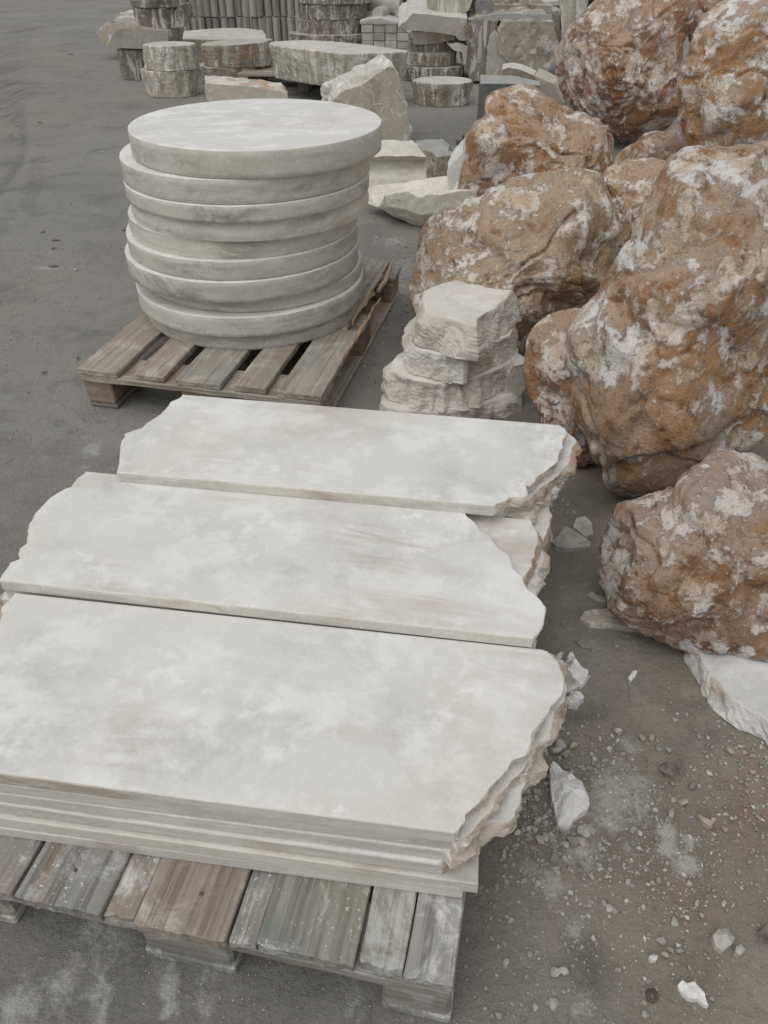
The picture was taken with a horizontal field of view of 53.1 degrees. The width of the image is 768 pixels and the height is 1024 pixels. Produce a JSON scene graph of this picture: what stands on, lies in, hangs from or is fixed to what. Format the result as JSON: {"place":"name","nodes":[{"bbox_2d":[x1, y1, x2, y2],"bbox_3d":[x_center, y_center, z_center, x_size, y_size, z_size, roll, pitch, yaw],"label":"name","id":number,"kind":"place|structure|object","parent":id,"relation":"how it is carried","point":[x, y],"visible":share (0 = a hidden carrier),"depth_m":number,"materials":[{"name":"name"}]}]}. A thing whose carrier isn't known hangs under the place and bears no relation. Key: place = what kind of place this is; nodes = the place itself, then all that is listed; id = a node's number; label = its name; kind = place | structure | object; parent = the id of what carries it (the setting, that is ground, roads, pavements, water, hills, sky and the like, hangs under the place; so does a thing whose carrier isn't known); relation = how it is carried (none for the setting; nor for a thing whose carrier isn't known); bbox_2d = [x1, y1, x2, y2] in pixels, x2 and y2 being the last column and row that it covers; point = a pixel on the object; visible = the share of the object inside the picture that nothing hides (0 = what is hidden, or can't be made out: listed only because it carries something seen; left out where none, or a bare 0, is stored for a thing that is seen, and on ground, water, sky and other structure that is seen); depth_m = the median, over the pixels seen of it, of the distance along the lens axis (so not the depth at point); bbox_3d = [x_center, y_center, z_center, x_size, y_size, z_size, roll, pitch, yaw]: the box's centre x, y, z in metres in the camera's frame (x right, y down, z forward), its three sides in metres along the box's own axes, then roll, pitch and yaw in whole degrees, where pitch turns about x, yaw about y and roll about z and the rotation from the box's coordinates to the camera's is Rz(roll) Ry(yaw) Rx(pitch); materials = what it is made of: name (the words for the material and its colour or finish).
{"place":"outdoors","nodes":[
{"label":"outdoors","id":0,"kind":"place"},
{"bbox_2d":[0,0,767,1023],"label":"ground","id":1,"kind":"structure","parent":0,"point":[86,104],"depth_m":1.54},
{"bbox_2d":[96,13,119,47],"bbox_3d":[-3.144,-5.627,8.983,0.356,0.295,0.664,4,38,5],"label":"stone fragment","id":2,"kind":"object","parent":1,"relation":"on","point":[106,31],"visible":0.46,"depth_m":8.80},
{"bbox_2d":[114,16,134,27],"bbox_3d":[-2.769,-5.359,8.375,0.244,0.132,0.417,0,38,0],"label":"stone fragment","id":3,"kind":"object","parent":2,"relation":"on","point":[122,21],"visible":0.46,"depth_m":8.21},
{"bbox_2d":[115,48,144,79],"bbox_3d":[-2.537,-4.576,7.848,0.349,0.272,0.278,0,38,0],"label":"stone drum","id":4,"kind":"object","parent":1,"relation":"on","point":[132,62],"visible":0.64,"depth_m":7.74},
{"bbox_2d":[108,22,183,48],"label":"stone slab","id":5,"kind":"object","parent":4,"relation":"on","point":[133,35],"depth_m":7.59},
{"bbox_2d":[132,7,178,28],"bbox_3d":[-2.274,-4.975,7.727,0.469,0.172,0.385,0,38,0],"label":"stone drum","id":6,"kind":"object","parent":5,"relation":"on","point":[159,18],"visible":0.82,"depth_m":7.60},
{"bbox_2d":[130,0,178,7],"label":"stone drum","id":7,"kind":"object","parent":6,"relation":"on","point":[154,3],"visible":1,"depth_m":7.52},
{"bbox_2d":[175,2,193,27],"bbox_3d":[-2.022,-5.020,7.766,0.120,0.209,0.348,3,38,3],"label":"stone fragment","id":8,"kind":"object","parent":6,"relation":"on","point":[184,13],"visible":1,"depth_m":7.69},
{"bbox_2d":[140,68,199,97],"bbox_3d":[-1.975,-3.993,7.134,0.522,0.215,0.409,0,38,0],"label":"stone stump","id":9,"kind":"object","parent":1,"relation":"on","point":[174,84],"visible":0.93,"depth_m":7.01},
{"bbox_2d":[143,41,199,71],"bbox_3d":[-1.940,-4.151,7.002,0.495,0.195,0.411,0,38,0],"label":"stone stump","id":10,"kind":"object","parent":9,"relation":"on","point":[167,56],"visible":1,"depth_m":6.89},
{"bbox_2d":[212,17,220,28],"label":"stone block","id":11,"kind":"object","parent":1,"relation":"on","point":[216,21],"depth_m":10.01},
{"bbox_2d":[210,0,219,16],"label":"stone block","id":12,"kind":"object","parent":11,"relation":"on","point":[214,8],"depth_m":9.90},
{"bbox_2d":[182,28,265,70],"bbox_3d":[-1.832,-5.211,8.653,1.147,0.300,1.100,0,38,0],"label":"half round block","id":13,"kind":"object","parent":1,"relation":"on","point":[198,38],"depth_m":8.39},
{"bbox_2d":[227,16,236,27],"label":"stone block","id":14,"kind":"object","parent":1,"relation":"on","point":[231,22],"depth_m":10.04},
{"bbox_2d":[225,0,234,16],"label":"stone block","id":15,"kind":"object","parent":14,"relation":"on","point":[230,9],"depth_m":9.92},
{"bbox_2d":[0,835,465,1022],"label":"wooden pallet","id":16,"kind":"object","parent":1,"relation":"on","point":[401,947],"visible":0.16,"depth_m":1.12,"materials":[{"name":"brown wood"}]},
{"bbox_2d":[0,826,462,897],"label":"stone slab","id":17,"kind":"object","parent":16,"relation":"on","point":[84,842],"depth_m":1.16,"materials":[{"name":"stone"}]},
{"bbox_2d":[0,812,478,892],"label":"stone slab","id":18,"kind":"object","parent":17,"relation":"on","point":[464,877],"depth_m":1.14,"materials":[{"name":"stone"}]},
{"bbox_2d":[0,747,546,873],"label":"stone slab","id":19,"kind":"object","parent":18,"relation":"on","point":[417,863],"depth_m":1.13,"materials":[{"name":"white stone"}]},
{"bbox_2d":[0,694,569,868],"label":"stone slab","id":20,"kind":"object","parent":19,"relation":"on","point":[502,822],"depth_m":1.12,"materials":[{"name":"white stone"}]},
{"bbox_2d":[0,653,567,854],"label":"stone slab","id":21,"kind":"object","parent":20,"relation":"on","point":[515,774],"depth_m":1.12,"materials":[{"name":"white stone"}]},
{"bbox_2d":[0,593,563,842],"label":"stone slab","id":22,"kind":"object","parent":21,"relation":"on","point":[406,735],"depth_m":1.20,"materials":[{"name":"white stone"}]},
{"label":"stone slab","id":23,"kind":"object","parent":16,"relation":"on","visible":0},
{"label":"stone slab","id":24,"kind":"object","parent":23,"relation":"on","visible":0},
{"bbox_2d":[0,549,549,642],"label":"stone slab","id":25,"kind":"object","parent":24,"relation":"on","point":[536,583],"depth_m":1.50,"materials":[{"name":"white stone"}]},
{"bbox_2d":[5,514,542,648],"bbox_3d":[-0.204,0.084,1.526,1.034,0.024,0.366,5,38,7],"label":"stone slab","id":26,"kind":"object","parent":25,"relation":"on","point":[519,542],"depth_m":1.52,"materials":[{"name":"white stone"}]},
{"bbox_2d":[0,472,545,647],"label":"stone slab","id":27,"kind":"object","parent":26,"relation":"on","point":[403,570],"depth_m":1.45,"materials":[{"name":"white stone"}]},
{"bbox_2d":[199,63,270,80],"bbox_3d":[-1.483,-4.383,7.686,0.731,0.162,0.511,0,38,0],"label":"wooden pallet","id":28,"kind":"object","parent":1,"relation":"on","point":[216,71],"visible":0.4,"depth_m":7.49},
{"bbox_2d":[201,38,272,67],"bbox_3d":[-1.434,-4.510,7.543,0.701,0.211,0.487,0,38,0],"label":"stone stump","id":29,"kind":"object","parent":28,"relation":"on","point":[244,53],"visible":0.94,"depth_m":7.41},
{"bbox_2d":[77,258,400,407],"bbox_3d":[-0.456,-0.720,2.898,0.831,0.181,1.203,8,38,10],"label":"wooden pallet","id":30,"kind":"object","parent":1,"relation":"on","point":[123,365],"visible":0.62,"depth_m":2.53,"materials":[{"name":"brown wood"}]},
{"bbox_2d":[149,294,362,349],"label":"round slab","id":31,"kind":"object","parent":30,"relation":"on","point":[295,337],"depth_m":2.60,"materials":[{"name":"white stone"}]},
{"bbox_2d":[136,268,362,336],"bbox_3d":[-0.487,-0.852,2.839,0.820,0.070,0.822,3,38,4],"label":"round slab","id":32,"kind":"object","parent":31,"relation":"on","point":[164,312],"depth_m":2.55,"materials":[{"name":"white stone"}]},
{"bbox_2d":[155,249,361,311],"bbox_3d":[-0.470,-0.909,2.816,0.777,0.048,0.777,-12,39,-16],"label":"round slab","id":33,"kind":"object","parent":32,"relation":"on","point":[348,280],"depth_m":2.55,"materials":[{"name":"white stone"}]},
{"bbox_2d":[125,238,357,302],"bbox_3d":[-0.502,-0.945,2.766,0.819,0.068,0.819,-24,43,-28],"label":"round slab","id":34,"kind":"object","parent":33,"relation":"on","point":[230,291],"depth_m":2.48,"materials":[{"name":"white stone"}]},
{"bbox_2d":[126,223,357,279],"bbox_3d":[-0.496,-0.999,2.729,0.803,0.062,0.803,-3,38,-3],"label":"round slab","id":35,"kind":"object","parent":34,"relation":"on","point":[226,269],"depth_m":2.44,"materials":[{"name":"white stone"}]},
{"bbox_2d":[128,205,357,258],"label":"round slab","id":36,"kind":"object","parent":35,"relation":"on","point":[148,237],"depth_m":2.42,"materials":[{"name":"white stone"}]},
{"bbox_2d":[131,190,368,241],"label":"round slab","id":37,"kind":"object","parent":36,"relation":"on","point":[266,231],"depth_m":2.37,"materials":[{"name":"white stone"}]},
{"bbox_2d":[123,172,368,222],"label":"round slab","id":38,"kind":"object","parent":37,"relation":"on","point":[253,213],"depth_m":2.33,"materials":[{"name":"white stone"}]},
{"bbox_2d":[119,143,369,204],"bbox_3d":[-0.459,-1.191,2.589,0.823,0.071,0.823,-13,39,-17],"label":"round slab","id":39,"kind":"object","parent":38,"relation":"on","point":[139,177],"depth_m":2.30,"materials":[{"name":"white stone"}]},
{"bbox_2d":[128,98,381,178],"bbox_3d":[-0.417,-1.248,2.540,0.819,0.078,0.819,-11,39,-14],"label":"round slab","id":40,"kind":"object","parent":39,"relation":"on","point":[267,138],"depth_m":2.35,"materials":[{"name":"white stone"}]},
{"bbox_2d":[205,75,287,100],"bbox_3d":[-1.176,-3.598,6.550,0.809,0.170,0.217,7,38,9],"label":"stone fragment","id":41,"kind":"object","parent":1,"relation":"on","point":[218,88],"visible":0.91,"depth_m":6.48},
{"bbox_2d":[258,17,265,33],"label":"stone block","id":42,"kind":"object","parent":1,"relation":"on","point":[261,24],"depth_m":10.03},
{"bbox_2d":[256,0,264,16],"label":"stone block","id":43,"kind":"object","parent":42,"relation":"on","point":[260,8],"depth_m":9.92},
{"bbox_2d":[265,17,273,41],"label":"stone block","id":44,"kind":"object","parent":1,"relation":"on","point":[269,27],"depth_m":10.06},
{"bbox_2d":[264,0,272,16],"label":"stone block","id":45,"kind":"object","parent":44,"relation":"on","point":[268,8],"depth_m":9.94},
{"bbox_2d":[238,61,313,91],"bbox_3d":[-0.721,-4.356,7.668,1.243,0.145,0.972,4,38,5],"label":"wooden pallet","id":46,"kind":"object","parent":1,"relation":"on","point":[265,72],"visible":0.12,"depth_m":7.32,"materials":[{"name":"wood"}]},
{"bbox_2d":[269,40,407,85],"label":"oval slab","id":47,"kind":"object","parent":46,"relation":"on","point":[315,62],"depth_m":6.65,"materials":[{"name":"stone"}]},
{"bbox_2d":[273,17,281,41],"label":"stone block","id":48,"kind":"object","parent":1,"relation":"on","point":[277,28],"depth_m":10.05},
{"bbox_2d":[280,16,287,40],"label":"stone block","id":49,"kind":"object","parent":1,"relation":"on","point":[284,28],"depth_m":10.10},
{"bbox_2d":[289,30,361,43],"bbox_3d":[-0.693,-6.153,10.003,1.099,0.151,0.780,0,38,0],"label":"stone drum","id":50,"kind":"object","parent":1,"relation":"on","point":[356,38],"visible":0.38,"depth_m":9.72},
{"bbox_2d":[298,17,361,34],"bbox_3d":[-0.678,-6.328,9.983,0.879,0.154,0.721,0,38,0],"label":"stone drum","id":51,"kind":"object","parent":50,"relation":"on","point":[327,27],"visible":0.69,"depth_m":9.74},
{"bbox_2d":[297,3,366,19],"bbox_3d":[-0.665,-6.450,9.879,0.889,0.165,0.727,0,38,0],"label":"stone drum","id":52,"kind":"object","parent":51,"relation":"on","point":[331,12],"visible":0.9,"depth_m":9.64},
{"bbox_2d":[298,0,372,4],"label":"stone drum","id":53,"kind":"object","parent":52,"relation":"on","point":[333,2],"visible":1,"depth_m":9.54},
{"bbox_2d":[320,52,412,140],"bbox_3d":[-0.131,-3.010,5.641,0.766,0.622,0.200,12,39,15],"label":"stone shard","id":54,"kind":"object","parent":1,"relation":"on","point":[374,85],"visible":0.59,"depth_m":5.55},
{"bbox_2d":[360,14,410,48],"bbox_3d":[0.046,-6.232,9.942,0.650,0.349,0.575,4,38,5],"label":"tile bundle","id":55,"kind":"object","parent":1,"relation":"on","point":[386,31],"visible":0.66,"depth_m":9.73,"materials":[{"name":"stone"}]},
{"bbox_2d":[372,5,389,15],"bbox_3d":[-0.029,-6.419,9.885,0.150,0.150,0.400,9,38,12],"label":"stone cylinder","id":56,"kind":"object","parent":55,"relation":"on","point":[382,10],"visible":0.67,"depth_m":9.73,"materials":[{"name":"stone"}]},
{"bbox_2d":[368,0,402,14],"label":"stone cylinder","id":57,"kind":"object","parent":56,"relation":"on","point":[391,5],"visible":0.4,"depth_m":9.92,"materials":[{"name":"stone"}]},
{"bbox_2d":[369,140,426,187],"bbox_3d":[-0.005,-2.008,4.516,0.493,0.260,0.364,-6,38,-8],"label":"cove offcut","id":58,"kind":"object","parent":1,"relation":"on","point":[394,161],"visible":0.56,"depth_m":4.45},
{"bbox_2d":[368,176,476,226],"bbox_3d":[0.186,-1.649,4.070,0.566,0.236,0.505,0,38,0],"label":"trough offcut","id":59,"kind":"object","parent":1,"relation":"on","point":[420,203],"visible":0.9,"depth_m":4.00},
{"bbox_2d":[447,139,463,187],"bbox_3d":[0.414,-1.910,4.190,0.134,0.206,0.374,4,38,6],"label":"stone fragment","id":60,"kind":"object","parent":59,"relation":"on","point":[454,166],"visible":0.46,"depth_m":4.11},
{"bbox_2d":[414,139,450,150],"bbox_3d":[0.368,-2.567,5.408,0.200,0.063,0.337,-25,44,-29],"label":"stone sheet","id":61,"kind":"object","parent":1,"relation":"on","point":[439,142],"visible":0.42,"depth_m":5.42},
{"bbox_2d":[403,63,463,80],"bbox_3d":[0.503,-4.494,7.857,0.630,0.131,0.444,0,38,0],"label":"stone drum","id":62,"kind":"object","parent":1,"relation":"on","point":[410,73],"visible":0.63,"depth_m":7.70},
{"bbox_2d":[406,49,456,66],"bbox_3d":[0.459,-4.617,7.812,0.559,0.116,0.431,0,38,0],"label":"stone drum","id":63,"kind":"object","parent":62,"relation":"on","point":[430,59],"visible":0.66,"depth_m":7.67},
{"bbox_2d":[407,38,451,51],"bbox_3d":[0.465,-4.814,7.915,0.455,0.138,0.521,0,38,0],"label":"stone block","id":64,"kind":"object","parent":63,"relation":"on","point":[444,47],"depth_m":7.71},
{"bbox_2d":[411,30,455,44],"bbox_3d":[0.498,-4.864,7.839,0.446,0.140,0.520,0,38,0],"label":"stone block","id":65,"kind":"object","parent":64,"relation":"on","point":[421,37],"depth_m":7.64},
{"bbox_2d":[398,0,467,39],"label":"stone slab","id":66,"kind":"object","parent":65,"relation":"on","point":[416,15],"depth_m":7.43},
{"bbox_2d":[426,0,471,13],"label":"stone block","id":67,"kind":"object","parent":66,"relation":"on","point":[457,6],"depth_m":7.47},
{"bbox_2d":[446,38,467,65],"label":"stone block","id":68,"kind":"object","parent":62,"relation":"on","point":[460,46],"depth_m":7.59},
{"bbox_2d":[420,143,451,176],"bbox_3d":[0.342,-2.250,4.927,0.191,0.145,0.383,-20,42,-24],"label":"stone fragment","id":69,"kind":"object","parent":1,"relation":"on","point":[438,158],"visible":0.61,"depth_m":4.84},
{"bbox_2d":[411,76,472,106],"bbox_3d":[0.512,-3.724,6.811,0.543,0.182,0.452,0,38,0],"label":"stone drum","id":70,"kind":"object","parent":1,"relation":"on","point":[441,91],"visible":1,"depth_m":6.69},
{"bbox_2d":[379,390,521,419],"bbox_3d":[0.230,-0.375,2.544,0.544,0.072,0.284,-16,40,-20],"label":"rough stone piece","id":71,"kind":"object","parent":1,"relation":"on","point":[501,404],"visible":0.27,"depth_m":2.46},
{"bbox_2d":[380,346,518,412],"bbox_3d":[0.242,-0.480,2.547,0.348,0.095,0.515,28,46,32],"label":"rough stone piece","id":72,"kind":"object","parent":71,"relation":"on","point":[401,384],"visible":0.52,"depth_m":2.41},
{"bbox_2d":[401,317,517,384],"bbox_3d":[0.260,-0.587,2.540,0.353,0.089,0.526,30,47,33],"label":"rough stone piece","id":73,"kind":"object","parent":72,"relation":"on","point":[430,364],"visible":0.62,"depth_m":2.38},
{"bbox_2d":[408,280,521,360],"bbox_3d":[0.267,-0.656,2.476,0.309,0.102,0.508,19,41,23],"label":"rough stone piece","id":74,"kind":"object","parent":73,"relation":"on","point":[456,319],"visible":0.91,"depth_m":2.35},
{"bbox_2d":[504,353,525,395],"bbox_3d":[0.430,-0.447,2.531,0.106,0.144,0.105,-9,38,-11],"label":"stone fragment","id":75,"kind":"object","parent":71,"relation":"on","point":[514,381],"visible":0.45,"depth_m":2.48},
{"bbox_2d":[464,9,498,81],"bbox_3d":[0.988,-4.740,7.787,0.355,0.579,0.768,4,38,5],"label":"stone block","id":76,"kind":"object","parent":1,"relation":"on","point":[478,32],"depth_m":7.48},
{"bbox_2d":[472,0,493,13],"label":"stone block","id":77,"kind":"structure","parent":76,"relation":"on","point":[482,6],"depth_m":7.54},
{"bbox_2d":[477,75,539,119],"bbox_3d":[0.822,-2.658,5.193,0.411,0.460,0.372,6,38,8],"label":"sawn block","id":78,"kind":"object","parent":1,"relation":"on","point":[488,84],"depth_m":5.00,"materials":[{"name":"grey stone"}]},
{"bbox_2d":[409,167,622,355],"bbox_3d":[0.443,-0.849,2.688,0.712,0.681,0.573,0,38,0],"label":"boulder","id":79,"kind":"object","parent":1,"relation":"on","point":[541,245],"visible":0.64,"depth_m":2.48,"materials":[{"name":"stone"}]},
{"bbox_2d":[494,6,558,70],"bbox_3d":[1.385,-4.780,7.789,0.638,0.517,0.980,0,38,0],"label":"stone block","id":80,"kind":"object","parent":1,"relation":"on","point":[532,43],"depth_m":7.39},
{"bbox_2d":[485,28,506,74],"bbox_3d":[1.130,-4.603,7.655,0.233,0.394,0.530,3,38,4],"label":"stone block","id":81,"kind":"object","parent":80,"relation":"attached to","point":[495,59],"depth_m":7.47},
{"bbox_2d":[467,11,552,20],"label":"stone slab","id":82,"kind":"object","parent":80,"relation":"on","point":[499,16],"depth_m":7.38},
{"bbox_2d":[493,2,553,13],"bbox_3d":[1.576,-5.842,8.884,0.728,0.123,0.608,0,38,0],"label":"stone block","id":83,"kind":"object","parent":80,"relation":"on","point":[545,7],"depth_m":8.63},
{"bbox_2d":[493,0,541,4],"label":"stone block","id":84,"kind":"object","parent":83,"relation":"on","point":[524,2],"depth_m":8.69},
{"bbox_2d":[457,84,613,196],"bbox_3d":[0.767,-1.763,3.874,0.736,0.687,0.586,12,39,15],"label":"boulder","id":85,"kind":"object","parent":1,"relation":"on","point":[518,130],"visible":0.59,"depth_m":3.65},
{"bbox_2d":[535,68,566,106],"bbox_3d":[1.316,-3.301,6.004,0.329,0.270,0.146,0,38,0],"label":"stone plank","id":86,"kind":"object","parent":1,"relation":"on","point":[549,85],"visible":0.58,"depth_m":5.95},
{"bbox_2d":[501,63,536,79],"bbox_3d":[1.054,-3.406,5.960,0.303,0.121,0.104,0,38,0],"label":"stone plank","id":87,"kind":"object","parent":86,"relation":"on","point":[518,70],"visible":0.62,"depth_m":5.92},
{"bbox_2d":[551,6,560,43],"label":"stone block","id":88,"kind":"object","parent":1,"relation":"on","point":[555,15],"depth_m":7.82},
{"bbox_2d":[522,308,595,466],"bbox_3d":[0.567,-0.376,2.279,0.280,0.428,0.346,-14,40,-17],"label":"boulder","id":89,"kind":"object","parent":1,"relation":"on","point":[547,377],"visible":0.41,"depth_m":2.20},
{"bbox_2d":[548,761,589,830],"bbox_3d":[0.340,0.518,1.408,0.068,0.037,0.138,0,38,0],"label":"stone chip","id":90,"kind":"object","parent":1,"relation":"on","point":[569,800],"visible":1,"depth_m":1.39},
{"bbox_2d":[551,527,590,551],"bbox_3d":[0.488,0.081,1.993,0.088,0.019,0.092,25,44,29],"label":"stone chip","id":91,"kind":"object","parent":1,"relation":"on","point":[567,539],"visible":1,"depth_m":1.99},
{"bbox_2d":[559,0,587,39],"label":"stone block","id":92,"kind":"object","parent":1,"relation":"on","point":[570,11],"depth_m":7.48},
{"bbox_2d":[567,690,583,709],"bbox_3d":[0.394,0.383,1.585,0.027,0.036,0.043,27,45,30],"label":"stone chip","id":93,"kind":"object","parent":1,"relation":"on","point":[576,698],"visible":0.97,"depth_m":1.57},
{"bbox_2d":[565,652,587,688],"bbox_3d":[0.401,0.335,1.634,0.044,0.054,0.071,-15,40,-19],"label":"stone chip","id":94,"kind":"object","parent":1,"relation":"on","point":[577,673],"visible":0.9,"depth_m":1.62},
{"bbox_2d":[573,516,593,539],"bbox_3d":[0.526,0.043,2.040,0.053,0.022,0.086,0,38,0],"label":"stone chip","id":95,"kind":"object","parent":1,"relation":"on","point":[582,526],"visible":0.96,"depth_m":2.03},
{"bbox_2d":[577,826,590,837],"bbox_3d":[0.355,0.566,1.362,0.027,0.012,0.026,0,38,0],"label":"gravel stone","id":96,"kind":"object","parent":1,"relation":"on","point":[584,831],"visible":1,"depth_m":1.36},
{"bbox_2d":[587,592,606,605],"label":"stone chip","id":97,"kind":"object","parent":1,"relation":"on","point":[595,598],"visible":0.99,"depth_m":1.82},
{"bbox_2d":[578,608,638,632],"bbox_3d":[0.553,0.248,1.773,0.207,0.021,0.072,6,38,8],"label":"stone chip","id":98,"kind":"object","parent":1,"relation":"on","point":[605,618],"visible":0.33,"depth_m":1.76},
{"bbox_2d":[554,0,695,143],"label":"boulder","id":99,"kind":"object","parent":1,"relation":"on","point":[617,66],"visible":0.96,"depth_m":5.04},
{"bbox_2d":[687,0,722,41],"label":"boulder","id":100,"kind":"object","parent":99,"relation":"on","point":[703,7],"visible":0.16,"depth_m":5.13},
{"bbox_2d":[602,157,664,257],"bbox_3d":[1.025,-1.220,3.182,0.279,0.439,0.346,0,38,0],"label":"boulder","id":101,"kind":"object","parent":1,"relation":"on","point":[629,183],"visible":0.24,"depth_m":3.07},
{"bbox_2d":[614,125,682,163],"bbox_3d":[1.578,-2.011,4.416,0.472,0.395,0.383,0,38,0],"label":"boulder","id":102,"kind":"object","parent":1,"relation":"on","point":[661,145],"visible":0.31,"depth_m":4.26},
{"bbox_2d":[565,141,767,498],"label":"boulder","id":103,"kind":"object","parent":1,"relation":"on","point":[666,343],"visible":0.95,"depth_m":1.82,"materials":[{"name":"stone"}]},
{"bbox_2d":[597,449,767,662],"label":"boulder","id":104,"kind":"object","parent":1,"relation":"on","point":[683,567],"visible":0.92,"depth_m":1.58,"materials":[{"name":"stone"}]},
{"bbox_2d":[677,980,708,1008],"bbox_3d":[0.465,0.721,1.156,0.045,0.022,0.025,14,40,18],"label":"stone chip","id":105,"kind":"object","parent":1,"relation":"on","point":[693,991],"visible":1,"depth_m":1.15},
{"bbox_2d":[696,814,713,829],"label":"stone chip","id":106,"kind":"object","parent":1,"relation":"on","point":[705,822],"visible":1,"depth_m":1.37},
{"bbox_2d":[676,0,767,147],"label":"boulder","id":107,"kind":"object","parent":1,"relation":"on","point":[722,92],"visible":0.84,"depth_m":3.60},
{"bbox_2d":[710,928,734,953],"bbox_3d":[0.535,0.674,1.214,0.036,0.025,0.027,-19,41,-23],"label":"stone chip","id":108,"kind":"object","parent":1,"relation":"on","point":[722,940],"visible":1,"depth_m":1.21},
{"bbox_2d":[684,653,767,745],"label":"slab scrap","id":109,"kind":"object","parent":1,"relation":"on","point":[734,690],"visible":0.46,"depth_m":1.57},
{"bbox_2d":[757,922,767,943],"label":"chip","id":110,"kind":"object","parent":1,"relation":"on","point":[763,933],"visible":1,"depth_m":1.21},
{"bbox_2d":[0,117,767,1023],"bbox_3d":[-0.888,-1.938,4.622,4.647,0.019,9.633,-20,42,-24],"label":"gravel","id":111,"kind":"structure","parent":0,"point":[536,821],"depth_m":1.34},
{"bbox_2d":[532,506,552,552],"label":"stone slab","id":112,"kind":"object","parent":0,"point":[542,526],"depth_m":1.64,"materials":[{"name":"white stone"}]},
{"bbox_2d":[505,477,568,524],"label":"stone slab","id":113,"kind":"object","parent":112,"relation":"on","point":[551,495],"depth_m":1.64,"materials":[{"name":"white stone"}]},
{"bbox_2d":[473,433,581,516],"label":"stone slab","id":114,"kind":"object","parent":113,"relation":"on","point":[564,468],"depth_m":1.69,"materials":[{"name":"white stone"}]},
{"bbox_2d":[117,395,567,515],"bbox_3d":[-0.097,-0.135,1.732,1.012,0.028,0.347,6,38,7],"label":"stone slab","id":115,"kind":"object","parent":114,"relation":"on","point":[486,467],"depth_m":1.70,"materials":[{"name":"white stone"}]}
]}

